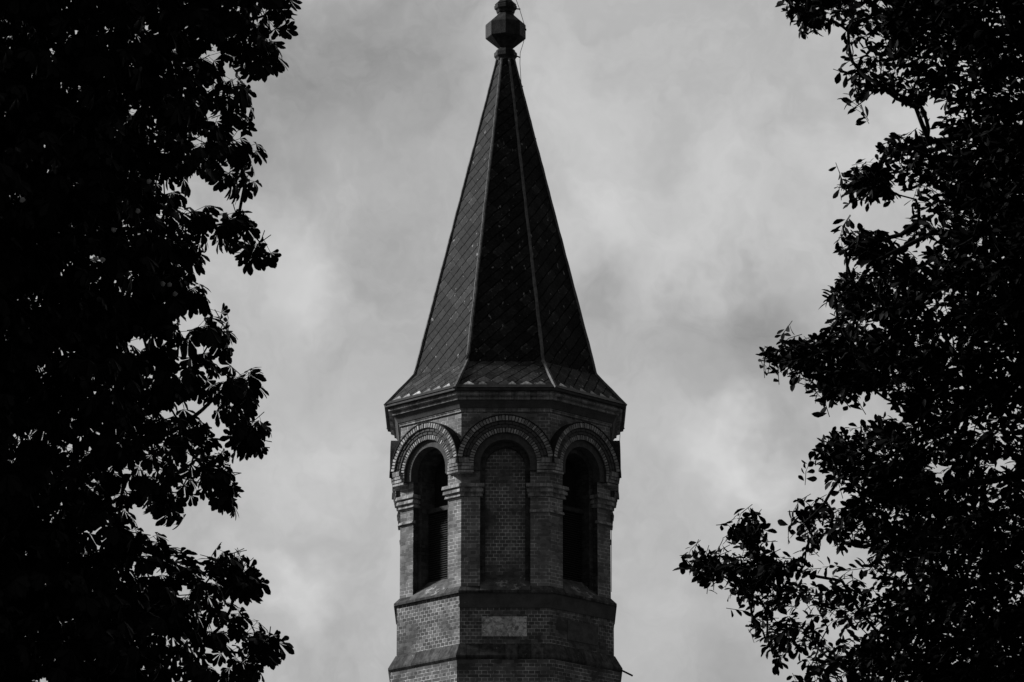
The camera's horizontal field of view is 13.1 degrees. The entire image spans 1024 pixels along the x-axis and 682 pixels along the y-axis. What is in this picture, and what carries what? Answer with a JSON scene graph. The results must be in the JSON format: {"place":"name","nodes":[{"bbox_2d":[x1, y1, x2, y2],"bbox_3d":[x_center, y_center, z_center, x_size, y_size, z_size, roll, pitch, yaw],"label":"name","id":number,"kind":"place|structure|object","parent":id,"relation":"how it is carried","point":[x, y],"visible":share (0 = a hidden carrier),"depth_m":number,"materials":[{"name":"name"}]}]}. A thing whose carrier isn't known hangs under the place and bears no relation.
{"place":"outdoors","nodes":[
{"label":"outdoors","id":0,"kind":"place"},
{"bbox_2d":[3,0,1023,681],"label":"sky","id":1,"kind":"structure","parent":0,"point":[688,149],"materials":[{"name":"grey"}]},
{"label":"ground","id":2,"kind":"structure","parent":0,"visible":0},
{"bbox_2d":[0,0,302,681],"bbox_3d":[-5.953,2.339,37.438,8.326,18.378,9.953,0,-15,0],"label":"chestnut tree","id":3,"kind":"object","parent":2,"relation":"on","point":[70,208],"visible":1,"depth_m":36.82,"materials":[{"name":"black plant"}]},
{"bbox_2d":[383,0,632,681],"bbox_3d":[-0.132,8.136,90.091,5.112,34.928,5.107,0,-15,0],"label":"church tower","id":4,"kind":"structure","parent":2,"relation":"on","point":[505,404],"depth_m":90.02,"materials":[{"name":"brick"}]},
{"bbox_2d":[672,0,1023,681],"bbox_3d":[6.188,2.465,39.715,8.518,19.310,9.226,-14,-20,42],"label":"broadleaf tree","id":5,"kind":"object","parent":2,"relation":"on","point":[868,362],"visible":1,"depth_m":39.05,"materials":[{"name":"black plant"}]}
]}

